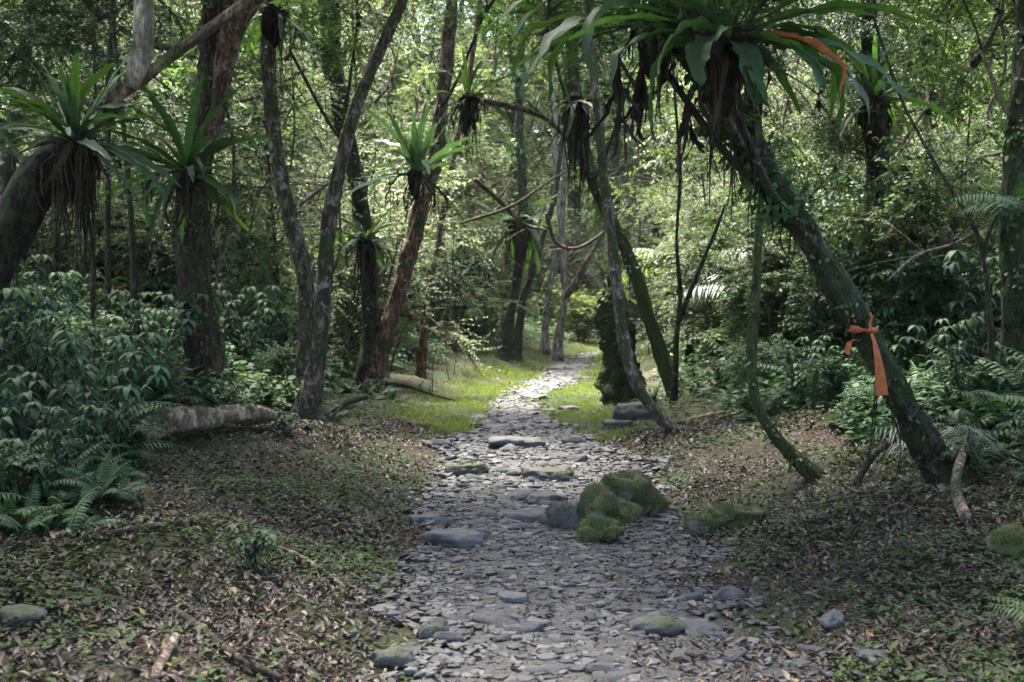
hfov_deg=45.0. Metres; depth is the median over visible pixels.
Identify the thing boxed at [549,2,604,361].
pale tree
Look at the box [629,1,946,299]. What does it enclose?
thicket tree
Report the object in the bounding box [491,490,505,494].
bedded stone
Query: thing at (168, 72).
forest tree
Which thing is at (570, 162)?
forest tree
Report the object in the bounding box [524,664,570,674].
bedded stone
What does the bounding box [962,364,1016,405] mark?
understory fern
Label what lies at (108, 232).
thin stem tree
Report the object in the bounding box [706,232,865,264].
tree fern
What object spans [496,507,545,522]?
flat stone
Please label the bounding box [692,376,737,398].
understory fern
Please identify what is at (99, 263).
forest bush
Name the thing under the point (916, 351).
bush
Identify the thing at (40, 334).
understory herb
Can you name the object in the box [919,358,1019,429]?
understory fern
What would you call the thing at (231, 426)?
understory fern
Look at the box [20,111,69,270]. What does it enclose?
sapling
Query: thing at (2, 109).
sapling
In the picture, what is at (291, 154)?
hanging liana
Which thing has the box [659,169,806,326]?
forest bush
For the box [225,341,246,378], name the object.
understory herb
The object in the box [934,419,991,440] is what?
understory fern
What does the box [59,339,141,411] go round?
understory herb
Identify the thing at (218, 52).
dark trunk tree
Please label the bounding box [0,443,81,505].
understory fern
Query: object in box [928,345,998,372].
understory fern
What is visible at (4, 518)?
understory fern
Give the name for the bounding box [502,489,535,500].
bedded stone
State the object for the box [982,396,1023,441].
understory fern
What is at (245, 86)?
thicket tree
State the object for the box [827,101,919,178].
thicket tree
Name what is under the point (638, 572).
bedded stone
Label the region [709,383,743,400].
understory fern
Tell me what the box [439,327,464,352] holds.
bush
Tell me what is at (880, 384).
marker ribbon
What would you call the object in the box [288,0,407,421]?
diagonal trunk tree
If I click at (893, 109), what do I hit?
thicket tree
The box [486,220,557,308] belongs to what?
forest bush
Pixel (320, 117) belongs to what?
thicket tree
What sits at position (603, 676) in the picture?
bedded stone
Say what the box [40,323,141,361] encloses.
understory fern
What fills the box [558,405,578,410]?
flat stone
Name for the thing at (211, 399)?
understory fern
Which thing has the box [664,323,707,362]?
bush
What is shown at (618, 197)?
forest tree
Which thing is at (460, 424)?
grass
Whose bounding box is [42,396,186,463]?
understory fern
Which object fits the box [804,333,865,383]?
understory fern
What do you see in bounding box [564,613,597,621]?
bedded stone
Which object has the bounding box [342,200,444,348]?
forest bush
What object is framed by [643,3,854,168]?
forest tree
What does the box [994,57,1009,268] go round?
sapling
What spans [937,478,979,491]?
understory fern
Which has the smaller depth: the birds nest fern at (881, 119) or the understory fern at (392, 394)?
the birds nest fern at (881, 119)
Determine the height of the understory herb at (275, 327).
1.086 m
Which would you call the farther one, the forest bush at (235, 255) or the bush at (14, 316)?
the forest bush at (235, 255)
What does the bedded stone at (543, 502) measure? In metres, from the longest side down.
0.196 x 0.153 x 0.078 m
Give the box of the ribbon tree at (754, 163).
[582,0,988,485]
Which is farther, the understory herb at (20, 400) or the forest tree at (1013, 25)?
the forest tree at (1013, 25)
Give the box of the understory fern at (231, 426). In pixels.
[192,397,257,430]
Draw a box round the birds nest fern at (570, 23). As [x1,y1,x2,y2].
[481,0,782,124]
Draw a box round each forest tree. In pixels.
[0,0,55,135]
[0,0,65,138]
[0,0,268,209]
[0,2,302,189]
[1,0,195,269]
[17,3,130,181]
[42,1,184,126]
[54,2,311,119]
[97,0,324,281]
[97,1,328,208]
[102,11,346,229]
[279,0,502,221]
[289,0,557,316]
[290,1,405,155]
[298,3,403,212]
[301,0,457,131]
[311,2,538,268]
[313,19,543,331]
[327,1,441,126]
[329,26,431,181]
[346,79,491,288]
[381,0,585,252]
[388,0,548,250]
[388,0,591,332]
[392,0,628,338]
[424,0,585,141]
[424,9,586,259]
[435,9,525,225]
[455,148,538,278]
[456,9,585,280]
[456,29,509,245]
[463,35,552,200]
[464,84,609,300]
[486,0,640,304]
[493,67,608,220]
[504,0,684,234]
[516,3,664,293]
[526,23,644,266]
[532,60,619,216]
[533,118,600,237]
[538,72,641,210]
[543,69,654,240]
[551,9,693,285]
[561,11,817,323]
[579,29,723,322]
[581,73,668,252]
[581,89,679,254]
[591,3,705,234]
[601,102,697,255]
[627,93,698,222]
[631,51,823,323]
[641,63,822,291]
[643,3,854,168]
[643,85,719,238]
[650,62,708,229]
[739,4,894,178]
[765,0,970,127]
[771,1,922,185]
[796,22,912,183]
[886,46,998,172]
[891,0,1009,187]
[899,10,1014,184]
[937,1,1014,138]
[953,16,1011,143]
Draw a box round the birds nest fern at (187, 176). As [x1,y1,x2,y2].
[90,71,275,245]
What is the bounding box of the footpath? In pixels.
[387,352,845,681]
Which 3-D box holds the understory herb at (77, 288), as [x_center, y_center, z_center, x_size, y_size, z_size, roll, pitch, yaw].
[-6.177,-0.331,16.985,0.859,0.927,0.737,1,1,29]
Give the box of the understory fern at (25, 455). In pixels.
[1,453,46,476]
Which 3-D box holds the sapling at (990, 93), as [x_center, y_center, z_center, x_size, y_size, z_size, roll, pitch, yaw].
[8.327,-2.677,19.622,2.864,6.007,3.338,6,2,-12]
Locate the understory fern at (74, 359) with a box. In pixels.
[23,336,101,374]
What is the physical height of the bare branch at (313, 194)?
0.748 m
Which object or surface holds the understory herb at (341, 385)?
on the ground at (752, 446)
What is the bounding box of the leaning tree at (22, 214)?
[0,0,254,321]
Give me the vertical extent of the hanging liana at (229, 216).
6.403 m
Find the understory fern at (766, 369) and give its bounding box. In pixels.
[742,343,818,391]
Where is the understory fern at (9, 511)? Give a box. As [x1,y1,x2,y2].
[0,486,60,531]
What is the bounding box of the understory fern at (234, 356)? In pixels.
[228,355,267,390]
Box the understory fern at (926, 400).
[866,374,998,425]
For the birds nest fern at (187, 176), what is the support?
attached to the dark trunk tree at (218, 52)
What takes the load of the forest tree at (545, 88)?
on the ground at (752, 446)
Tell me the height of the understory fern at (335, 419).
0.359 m
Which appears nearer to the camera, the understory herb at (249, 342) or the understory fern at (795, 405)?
the understory fern at (795, 405)
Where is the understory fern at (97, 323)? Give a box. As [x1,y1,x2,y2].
[68,310,128,339]
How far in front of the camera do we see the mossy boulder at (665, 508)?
9.57 m
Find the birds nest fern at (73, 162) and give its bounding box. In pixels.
[0,48,201,289]
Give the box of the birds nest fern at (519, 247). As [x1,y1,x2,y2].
[461,194,558,282]
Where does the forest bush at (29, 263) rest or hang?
on the ground at (752, 446)
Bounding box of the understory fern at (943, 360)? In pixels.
[905,339,998,387]
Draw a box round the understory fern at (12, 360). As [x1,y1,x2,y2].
[0,349,27,369]
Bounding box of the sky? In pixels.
[346,0,820,131]
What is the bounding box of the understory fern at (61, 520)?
[0,471,129,539]
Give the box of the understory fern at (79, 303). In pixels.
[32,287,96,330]
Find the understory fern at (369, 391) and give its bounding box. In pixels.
[339,380,400,399]
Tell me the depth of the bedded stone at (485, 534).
8.49 m
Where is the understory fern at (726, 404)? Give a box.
[713,396,741,410]
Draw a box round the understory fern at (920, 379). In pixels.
[884,360,952,425]
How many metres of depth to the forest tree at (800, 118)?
44.63 m
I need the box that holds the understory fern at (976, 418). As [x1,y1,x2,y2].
[939,406,1023,443]
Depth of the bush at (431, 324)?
33.23 m
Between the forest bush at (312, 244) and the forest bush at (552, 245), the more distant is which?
the forest bush at (552, 245)
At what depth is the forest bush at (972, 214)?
16.91 m
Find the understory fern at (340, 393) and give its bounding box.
[332,383,360,395]
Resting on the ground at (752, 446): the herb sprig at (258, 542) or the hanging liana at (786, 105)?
the herb sprig at (258, 542)
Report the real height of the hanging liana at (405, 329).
5.268 m
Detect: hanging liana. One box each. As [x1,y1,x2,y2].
[213,108,234,306]
[270,0,298,346]
[282,75,307,224]
[325,4,356,393]
[368,65,396,200]
[387,99,426,377]
[406,6,448,391]
[435,120,450,351]
[437,190,458,352]
[445,2,460,379]
[634,106,648,354]
[781,3,802,165]
[975,0,1006,354]
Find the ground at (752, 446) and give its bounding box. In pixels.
[0,134,1023,681]
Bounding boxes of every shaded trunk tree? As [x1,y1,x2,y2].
[725,0,1014,313]
[877,0,1023,382]
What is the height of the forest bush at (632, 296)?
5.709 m
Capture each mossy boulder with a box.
[537,500,578,528]
[574,510,627,542]
[575,479,644,524]
[600,468,664,513]
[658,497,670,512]
[682,501,767,533]
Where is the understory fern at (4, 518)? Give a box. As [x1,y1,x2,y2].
[0,479,33,527]
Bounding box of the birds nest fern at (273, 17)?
[245,0,320,89]
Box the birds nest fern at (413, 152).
[346,105,478,225]
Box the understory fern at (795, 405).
[774,392,818,411]
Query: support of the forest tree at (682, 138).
on the ground at (752, 446)
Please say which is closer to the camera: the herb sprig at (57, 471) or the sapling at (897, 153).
the herb sprig at (57, 471)
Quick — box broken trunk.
[591,249,646,406]
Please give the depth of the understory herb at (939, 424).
10.07 m
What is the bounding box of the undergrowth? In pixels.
[12,294,1022,442]
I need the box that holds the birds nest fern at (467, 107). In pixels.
[423,49,516,169]
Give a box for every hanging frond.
[582,58,653,176]
[618,64,653,148]
[673,102,704,176]
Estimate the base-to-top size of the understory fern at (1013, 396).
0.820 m
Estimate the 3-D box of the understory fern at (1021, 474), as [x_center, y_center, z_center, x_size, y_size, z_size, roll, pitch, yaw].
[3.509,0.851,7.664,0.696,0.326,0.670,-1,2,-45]
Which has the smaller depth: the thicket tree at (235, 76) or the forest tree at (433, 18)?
the thicket tree at (235, 76)
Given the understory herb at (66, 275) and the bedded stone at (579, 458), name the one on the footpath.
the bedded stone at (579, 458)
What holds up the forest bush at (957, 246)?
on the ground at (752, 446)
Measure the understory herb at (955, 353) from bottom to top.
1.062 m
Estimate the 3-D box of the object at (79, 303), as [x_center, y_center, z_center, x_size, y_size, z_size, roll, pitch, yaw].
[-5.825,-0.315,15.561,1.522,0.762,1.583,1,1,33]
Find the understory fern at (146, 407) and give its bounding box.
[0,382,180,442]
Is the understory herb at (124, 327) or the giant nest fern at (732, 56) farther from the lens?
the understory herb at (124, 327)
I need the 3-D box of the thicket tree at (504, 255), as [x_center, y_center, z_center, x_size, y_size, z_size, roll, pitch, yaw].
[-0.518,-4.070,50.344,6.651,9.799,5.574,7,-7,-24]
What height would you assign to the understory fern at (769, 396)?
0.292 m
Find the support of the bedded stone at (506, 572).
on the footpath
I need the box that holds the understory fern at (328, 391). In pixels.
[323,378,335,394]
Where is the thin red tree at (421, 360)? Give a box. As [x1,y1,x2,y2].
[414,1,481,379]
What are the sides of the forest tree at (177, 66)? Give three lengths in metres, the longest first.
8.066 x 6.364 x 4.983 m
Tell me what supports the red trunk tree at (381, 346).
on the ground at (752, 446)
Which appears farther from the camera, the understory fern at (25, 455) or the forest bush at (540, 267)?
the forest bush at (540, 267)
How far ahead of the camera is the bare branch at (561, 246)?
22.30 m
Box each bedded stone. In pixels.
[394,563,408,568]
[408,552,419,561]
[429,439,452,446]
[431,631,464,642]
[432,517,455,526]
[435,511,447,514]
[438,472,456,478]
[441,550,457,556]
[446,614,468,620]
[447,489,458,492]
[453,503,466,508]
[456,483,471,487]
[460,573,489,578]
[465,473,482,479]
[468,518,489,524]
[468,528,489,536]
[472,611,520,626]
[478,510,496,516]
[479,588,492,595]
[481,420,492,424]
[481,434,500,439]
[487,413,501,418]
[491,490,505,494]
[492,484,518,488]
[494,424,512,429]
[495,468,521,472]
[498,443,518,451]
[499,403,517,408]
[500,570,521,574]
[502,426,524,430]
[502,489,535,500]
[503,416,517,420]
[503,622,544,632]
[505,468,521,475]
[521,526,536,529]
[523,407,541,410]
[524,477,536,481]
[524,587,538,592]
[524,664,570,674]
[532,460,547,464]
[534,601,552,606]
[535,423,554,427]
[536,537,550,543]
[537,524,551,528]
[538,499,551,504]
[549,637,570,642]
[552,425,562,429]
[557,453,574,458]
[560,454,587,461]
[561,436,586,443]
[564,443,576,445]
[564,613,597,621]
[567,582,576,586]
[583,662,617,672]
[591,671,627,681]
[596,546,618,551]
[609,567,631,574]
[610,605,633,612]
[632,568,649,576]
[640,533,655,539]
[640,574,656,579]
[664,511,677,515]
[665,650,694,662]
[680,592,704,600]
[682,627,701,639]
[683,619,723,631]
[698,631,731,639]
[709,646,750,661]
[711,585,746,600]
[716,587,727,593]
[719,548,738,555]
[732,598,746,607]
[790,658,819,671]
[797,644,828,657]
[855,649,889,662]
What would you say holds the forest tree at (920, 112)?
on the ground at (752, 446)
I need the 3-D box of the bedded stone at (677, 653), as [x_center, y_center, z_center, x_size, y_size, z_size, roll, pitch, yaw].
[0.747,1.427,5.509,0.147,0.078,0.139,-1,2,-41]
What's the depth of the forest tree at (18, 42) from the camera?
25.37 m
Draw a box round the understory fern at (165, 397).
[121,358,210,411]
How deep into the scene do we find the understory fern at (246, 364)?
15.55 m
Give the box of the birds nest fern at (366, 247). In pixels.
[306,204,409,315]
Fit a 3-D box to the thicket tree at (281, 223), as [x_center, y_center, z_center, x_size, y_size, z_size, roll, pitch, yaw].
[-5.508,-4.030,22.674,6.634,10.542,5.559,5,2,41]
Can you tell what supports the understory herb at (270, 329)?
on the ground at (752, 446)
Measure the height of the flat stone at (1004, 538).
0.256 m
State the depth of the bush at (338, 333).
24.38 m
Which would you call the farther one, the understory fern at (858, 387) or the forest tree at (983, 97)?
the forest tree at (983, 97)
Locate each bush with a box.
[0,122,154,300]
[2,282,26,355]
[16,218,79,283]
[34,202,78,278]
[44,160,144,307]
[62,271,103,308]
[74,177,129,290]
[95,279,120,311]
[97,161,173,297]
[102,145,283,318]
[111,106,318,327]
[113,343,193,406]
[226,133,391,246]
[231,255,334,345]
[236,214,317,307]
[241,141,473,372]
[245,330,297,396]
[253,204,359,356]
[259,241,357,350]
[284,281,344,340]
[305,211,449,344]
[329,320,347,358]
[332,288,360,335]
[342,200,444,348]
[398,339,435,369]
[400,334,435,363]
[404,277,445,338]
[414,237,508,350]
[415,314,437,342]
[435,322,456,344]
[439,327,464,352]
[455,196,556,307]
[455,204,505,302]
[464,247,536,339]
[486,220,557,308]
[493,199,602,320]
[539,206,605,305]
[546,284,596,340]
[566,224,664,327]
[597,214,661,319]
[623,162,750,332]
[634,248,674,326]
[647,192,775,375]
[652,237,683,333]
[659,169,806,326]
[663,331,682,357]
[664,202,862,385]
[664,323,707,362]
[716,324,799,402]
[721,358,745,387]
[727,153,907,340]
[777,229,913,377]
[798,347,857,406]
[809,165,897,188]
[816,105,1003,369]
[833,371,897,445]
[845,229,1000,376]
[894,111,1003,211]
[902,327,962,379]
[913,221,1000,286]
[930,158,1000,325]
[932,162,1002,328]
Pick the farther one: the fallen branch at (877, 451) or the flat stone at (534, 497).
the flat stone at (534, 497)
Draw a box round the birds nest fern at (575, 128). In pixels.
[546,91,612,204]
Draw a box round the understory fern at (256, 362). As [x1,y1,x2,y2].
[227,351,266,369]
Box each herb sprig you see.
[24,464,71,505]
[224,522,277,573]
[269,411,297,436]
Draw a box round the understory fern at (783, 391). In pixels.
[761,377,817,404]
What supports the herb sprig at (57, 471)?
on the ground at (752, 446)
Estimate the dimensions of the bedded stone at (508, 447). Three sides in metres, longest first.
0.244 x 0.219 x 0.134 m
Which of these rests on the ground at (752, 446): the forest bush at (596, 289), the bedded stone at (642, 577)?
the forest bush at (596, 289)
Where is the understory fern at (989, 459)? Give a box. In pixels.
[961,444,1001,468]
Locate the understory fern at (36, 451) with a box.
[0,431,78,462]
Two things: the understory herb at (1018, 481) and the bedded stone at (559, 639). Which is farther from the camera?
the understory herb at (1018, 481)
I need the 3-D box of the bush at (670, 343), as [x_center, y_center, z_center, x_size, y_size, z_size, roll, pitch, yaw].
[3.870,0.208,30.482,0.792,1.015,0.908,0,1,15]
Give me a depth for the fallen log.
11.36 m
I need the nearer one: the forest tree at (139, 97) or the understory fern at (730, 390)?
the understory fern at (730, 390)
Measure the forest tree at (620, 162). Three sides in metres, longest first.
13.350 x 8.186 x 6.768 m
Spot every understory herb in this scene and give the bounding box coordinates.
[0,278,30,371]
[0,286,43,350]
[0,305,111,443]
[0,321,98,394]
[0,371,81,453]
[0,406,36,457]
[0,437,23,481]
[0,454,50,507]
[2,295,65,370]
[3,254,72,345]
[7,325,39,358]
[8,402,114,490]
[9,271,83,338]
[15,345,112,398]
[33,367,127,414]
[40,283,89,309]
[49,330,170,464]
[59,270,116,321]
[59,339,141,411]
[71,434,109,471]
[76,321,140,366]
[77,314,159,350]
[96,289,161,327]
[108,290,214,368]
[117,305,178,328]
[126,258,177,315]
[137,306,179,355]
[153,328,183,374]
[209,378,247,404]
[211,282,286,364]
[216,294,250,359]
[220,322,265,357]
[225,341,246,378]
[225,345,241,375]
[241,298,298,352]
[249,373,285,408]
[253,353,279,378]
[257,320,298,353]
[258,343,295,354]
[275,380,301,411]
[323,363,339,395]
[324,354,343,388]
[333,377,357,397]
[366,378,384,399]
[644,385,664,404]
[678,366,710,395]
[699,360,738,398]
[707,327,762,360]
[732,385,763,411]
[762,397,780,418]
[770,334,834,410]
[784,326,835,355]
[787,345,816,370]
[809,345,857,399]
[822,351,855,369]
[826,388,878,445]
[851,260,962,360]
[863,331,944,375]
[871,418,894,442]
[907,316,1021,406]
[933,422,956,439]
[934,402,959,421]
[934,414,960,426]
[937,250,1001,372]
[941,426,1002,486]
[961,253,1000,339]
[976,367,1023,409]
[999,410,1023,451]
[999,459,1023,493]
[1014,474,1023,491]
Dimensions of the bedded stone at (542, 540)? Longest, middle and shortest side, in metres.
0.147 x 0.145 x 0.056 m
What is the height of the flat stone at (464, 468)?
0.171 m
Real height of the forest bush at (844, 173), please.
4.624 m
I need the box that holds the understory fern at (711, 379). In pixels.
[689,360,732,395]
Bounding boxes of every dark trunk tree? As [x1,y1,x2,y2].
[159,0,263,403]
[236,0,426,390]
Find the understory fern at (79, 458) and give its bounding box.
[28,433,122,486]
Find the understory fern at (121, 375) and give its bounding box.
[10,336,151,410]
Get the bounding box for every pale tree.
[538,139,567,356]
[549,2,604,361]
[584,0,681,434]
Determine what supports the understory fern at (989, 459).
on the ground at (752, 446)
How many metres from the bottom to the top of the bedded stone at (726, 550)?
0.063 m
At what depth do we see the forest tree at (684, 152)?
74.88 m
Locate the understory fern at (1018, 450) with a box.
[975,423,1023,461]
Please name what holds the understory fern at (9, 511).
on the ground at (752, 446)
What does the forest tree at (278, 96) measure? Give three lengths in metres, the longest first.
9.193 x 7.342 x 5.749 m
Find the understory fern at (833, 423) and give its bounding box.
[822,412,851,429]
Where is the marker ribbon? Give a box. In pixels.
[845,312,887,394]
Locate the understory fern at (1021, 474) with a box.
[1008,471,1023,498]
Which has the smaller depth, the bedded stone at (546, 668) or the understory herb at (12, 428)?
the bedded stone at (546, 668)
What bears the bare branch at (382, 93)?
attached to the diagonal trunk tree at (308, 404)
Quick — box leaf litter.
[0,342,1023,681]
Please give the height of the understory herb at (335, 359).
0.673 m
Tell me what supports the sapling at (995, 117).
on the ground at (752, 446)
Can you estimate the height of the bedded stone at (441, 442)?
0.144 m
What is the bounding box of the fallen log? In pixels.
[131,404,279,439]
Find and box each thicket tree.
[0,0,128,281]
[0,0,362,307]
[1,0,231,283]
[2,1,152,154]
[28,3,197,162]
[37,2,325,222]
[44,0,377,298]
[97,0,431,354]
[113,4,346,210]
[136,3,411,377]
[176,53,405,347]
[230,0,511,377]
[243,0,475,233]
[286,32,393,206]
[288,133,347,230]
[344,43,530,327]
[346,97,465,324]
[465,139,576,319]
[584,2,771,310]
[596,18,851,355]
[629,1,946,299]
[636,2,911,358]
[639,115,727,319]
[648,23,863,332]
[664,127,797,234]
[672,0,953,310]
[672,0,1011,303]
[673,148,730,222]
[735,0,921,217]
[740,0,1013,205]
[802,91,943,182]
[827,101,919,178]
[890,62,1009,168]
[897,104,996,177]
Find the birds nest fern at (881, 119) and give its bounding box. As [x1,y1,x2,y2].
[795,30,961,162]
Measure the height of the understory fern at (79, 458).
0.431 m
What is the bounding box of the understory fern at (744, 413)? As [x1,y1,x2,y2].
[726,407,756,421]
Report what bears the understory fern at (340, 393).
on the ground at (752, 446)
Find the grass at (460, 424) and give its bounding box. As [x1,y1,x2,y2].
[374,334,661,440]
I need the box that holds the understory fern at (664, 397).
[657,390,691,402]
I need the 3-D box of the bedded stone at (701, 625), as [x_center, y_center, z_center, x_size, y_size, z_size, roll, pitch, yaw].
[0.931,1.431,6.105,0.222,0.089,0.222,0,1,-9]
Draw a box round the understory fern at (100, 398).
[37,350,106,415]
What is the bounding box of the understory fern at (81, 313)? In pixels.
[25,308,89,334]
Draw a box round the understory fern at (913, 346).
[854,341,951,385]
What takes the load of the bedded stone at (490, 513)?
on the footpath
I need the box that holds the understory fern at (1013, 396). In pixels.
[989,344,1023,409]
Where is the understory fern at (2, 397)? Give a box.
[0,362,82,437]
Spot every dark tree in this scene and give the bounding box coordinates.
[496,5,537,362]
[512,127,563,362]
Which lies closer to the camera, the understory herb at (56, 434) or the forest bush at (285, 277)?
the understory herb at (56, 434)
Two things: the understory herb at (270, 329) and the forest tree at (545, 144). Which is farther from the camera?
the forest tree at (545, 144)
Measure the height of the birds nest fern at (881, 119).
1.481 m
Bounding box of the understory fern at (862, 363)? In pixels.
[843,351,873,390]
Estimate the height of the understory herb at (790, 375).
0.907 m
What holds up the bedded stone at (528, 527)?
on the footpath
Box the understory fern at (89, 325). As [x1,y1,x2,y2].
[75,315,118,345]
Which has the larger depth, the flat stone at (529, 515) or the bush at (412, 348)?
the bush at (412, 348)
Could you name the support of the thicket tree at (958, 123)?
on the ground at (752, 446)
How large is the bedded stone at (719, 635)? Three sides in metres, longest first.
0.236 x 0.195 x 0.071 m
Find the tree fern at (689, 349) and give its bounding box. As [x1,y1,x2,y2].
[603,232,747,366]
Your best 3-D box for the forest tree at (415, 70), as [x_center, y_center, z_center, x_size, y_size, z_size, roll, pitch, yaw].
[-2.789,-4.225,34.163,5.881,8.844,7.511,-3,6,-34]
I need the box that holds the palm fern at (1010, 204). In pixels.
[941,173,1023,409]
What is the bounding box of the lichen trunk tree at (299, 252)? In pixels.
[255,0,315,411]
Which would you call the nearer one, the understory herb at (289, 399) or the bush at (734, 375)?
the understory herb at (289, 399)
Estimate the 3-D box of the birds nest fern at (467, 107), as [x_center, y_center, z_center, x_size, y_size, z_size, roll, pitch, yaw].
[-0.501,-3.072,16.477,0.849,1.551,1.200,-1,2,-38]
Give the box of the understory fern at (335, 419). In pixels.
[322,404,354,426]
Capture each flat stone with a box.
[0,604,47,630]
[370,645,414,669]
[407,513,439,523]
[418,616,448,639]
[422,528,485,548]
[443,461,491,476]
[486,436,545,447]
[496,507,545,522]
[496,591,528,603]
[520,394,550,400]
[520,463,578,480]
[525,492,567,503]
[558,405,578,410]
[599,419,634,430]
[612,401,651,420]
[627,614,687,635]
[819,610,847,630]
[977,520,1023,559]
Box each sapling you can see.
[0,61,88,277]
[0,106,33,153]
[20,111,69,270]
[60,58,184,308]
[162,7,396,345]
[215,113,306,289]
[242,98,328,282]
[625,67,747,343]
[655,121,822,355]
[726,135,819,330]
[763,71,861,183]
[838,0,991,237]
[896,5,1012,252]
[936,51,1010,154]
[947,61,1009,202]
[970,4,1013,87]
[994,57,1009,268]
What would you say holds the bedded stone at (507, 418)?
on the footpath
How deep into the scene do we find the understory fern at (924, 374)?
12.04 m
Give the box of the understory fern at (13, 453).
[0,430,79,500]
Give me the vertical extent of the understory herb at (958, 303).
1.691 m
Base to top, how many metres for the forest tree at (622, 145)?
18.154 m
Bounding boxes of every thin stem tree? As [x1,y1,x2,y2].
[90,16,96,340]
[104,0,115,314]
[109,0,137,332]
[669,61,725,403]
[867,0,1023,384]
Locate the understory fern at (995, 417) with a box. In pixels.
[928,355,1023,431]
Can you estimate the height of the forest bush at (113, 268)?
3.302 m
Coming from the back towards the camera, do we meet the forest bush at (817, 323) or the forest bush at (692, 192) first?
the forest bush at (692, 192)
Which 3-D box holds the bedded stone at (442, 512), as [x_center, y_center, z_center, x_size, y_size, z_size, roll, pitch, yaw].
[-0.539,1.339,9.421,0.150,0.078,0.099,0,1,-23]
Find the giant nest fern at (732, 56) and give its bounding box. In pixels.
[561,0,943,166]
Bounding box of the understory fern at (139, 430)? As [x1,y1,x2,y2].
[62,402,183,464]
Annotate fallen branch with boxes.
[0,589,150,609]
[72,506,192,544]
[147,632,179,681]
[156,597,283,681]
[267,545,353,596]
[303,393,367,433]
[385,381,461,401]
[673,405,725,422]
[835,499,880,514]
[852,425,900,485]
[951,425,976,522]
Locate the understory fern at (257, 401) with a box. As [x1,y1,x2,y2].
[240,384,284,409]
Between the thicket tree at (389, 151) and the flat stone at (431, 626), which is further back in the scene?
the thicket tree at (389, 151)
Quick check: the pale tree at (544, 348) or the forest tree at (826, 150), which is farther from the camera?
the forest tree at (826, 150)
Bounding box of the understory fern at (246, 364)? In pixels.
[235,352,269,389]
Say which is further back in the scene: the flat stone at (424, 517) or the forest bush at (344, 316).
the forest bush at (344, 316)
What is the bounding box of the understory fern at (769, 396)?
[742,386,791,410]
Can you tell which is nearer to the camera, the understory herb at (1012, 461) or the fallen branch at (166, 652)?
the fallen branch at (166, 652)
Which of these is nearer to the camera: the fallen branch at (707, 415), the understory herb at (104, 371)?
the understory herb at (104, 371)
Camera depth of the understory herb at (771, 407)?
13.13 m
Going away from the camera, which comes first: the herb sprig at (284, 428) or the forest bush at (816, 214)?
the herb sprig at (284, 428)
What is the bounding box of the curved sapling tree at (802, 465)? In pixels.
[741,13,825,480]
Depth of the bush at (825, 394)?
12.96 m
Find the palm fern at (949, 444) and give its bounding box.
[866,425,1023,466]
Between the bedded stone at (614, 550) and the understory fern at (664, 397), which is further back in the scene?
the understory fern at (664, 397)
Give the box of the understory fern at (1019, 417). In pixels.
[976,411,1023,443]
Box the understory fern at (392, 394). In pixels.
[366,380,404,401]
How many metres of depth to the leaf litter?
6.61 m
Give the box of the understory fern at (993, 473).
[973,455,1015,485]
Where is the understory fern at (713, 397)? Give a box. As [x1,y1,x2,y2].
[702,388,734,401]
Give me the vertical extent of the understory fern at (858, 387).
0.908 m
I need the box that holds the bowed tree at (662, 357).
[469,0,691,397]
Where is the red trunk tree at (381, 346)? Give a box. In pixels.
[360,0,598,391]
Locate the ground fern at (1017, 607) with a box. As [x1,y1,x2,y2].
[983,596,1023,623]
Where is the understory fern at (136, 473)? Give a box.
[65,426,151,481]
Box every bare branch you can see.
[288,176,329,207]
[341,30,403,117]
[460,167,572,234]
[473,177,550,270]
[482,91,562,177]
[545,204,627,260]
[847,222,989,281]
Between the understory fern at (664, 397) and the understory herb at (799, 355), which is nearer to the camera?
the understory herb at (799, 355)
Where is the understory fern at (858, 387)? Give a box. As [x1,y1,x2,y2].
[845,349,965,406]
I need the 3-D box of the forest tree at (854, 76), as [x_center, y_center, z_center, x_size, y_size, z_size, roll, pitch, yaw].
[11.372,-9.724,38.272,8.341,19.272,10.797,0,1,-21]
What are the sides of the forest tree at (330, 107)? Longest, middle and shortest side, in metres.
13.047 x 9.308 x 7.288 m
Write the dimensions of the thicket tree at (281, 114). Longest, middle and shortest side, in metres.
7.988 x 5.100 x 4.274 m
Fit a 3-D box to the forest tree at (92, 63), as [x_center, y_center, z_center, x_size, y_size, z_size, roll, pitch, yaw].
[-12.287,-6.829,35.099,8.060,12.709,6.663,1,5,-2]
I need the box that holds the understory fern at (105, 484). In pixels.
[36,448,157,508]
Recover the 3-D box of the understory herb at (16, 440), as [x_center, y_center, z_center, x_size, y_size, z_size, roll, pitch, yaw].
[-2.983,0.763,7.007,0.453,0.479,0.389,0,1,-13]
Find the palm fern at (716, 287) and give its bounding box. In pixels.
[668,260,764,336]
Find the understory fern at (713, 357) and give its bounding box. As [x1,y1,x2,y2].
[703,351,731,375]
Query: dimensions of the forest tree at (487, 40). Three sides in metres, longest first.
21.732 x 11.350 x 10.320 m
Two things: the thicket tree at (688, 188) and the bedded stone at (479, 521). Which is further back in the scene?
the thicket tree at (688, 188)
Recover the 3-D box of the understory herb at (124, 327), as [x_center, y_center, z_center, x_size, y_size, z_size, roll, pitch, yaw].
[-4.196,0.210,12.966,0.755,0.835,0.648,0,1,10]
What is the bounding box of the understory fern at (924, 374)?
[836,361,947,405]
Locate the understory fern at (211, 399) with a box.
[189,383,268,407]
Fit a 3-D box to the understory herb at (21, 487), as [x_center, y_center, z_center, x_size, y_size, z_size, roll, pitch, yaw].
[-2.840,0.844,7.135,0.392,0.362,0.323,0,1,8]
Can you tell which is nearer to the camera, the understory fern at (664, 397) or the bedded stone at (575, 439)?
the bedded stone at (575, 439)

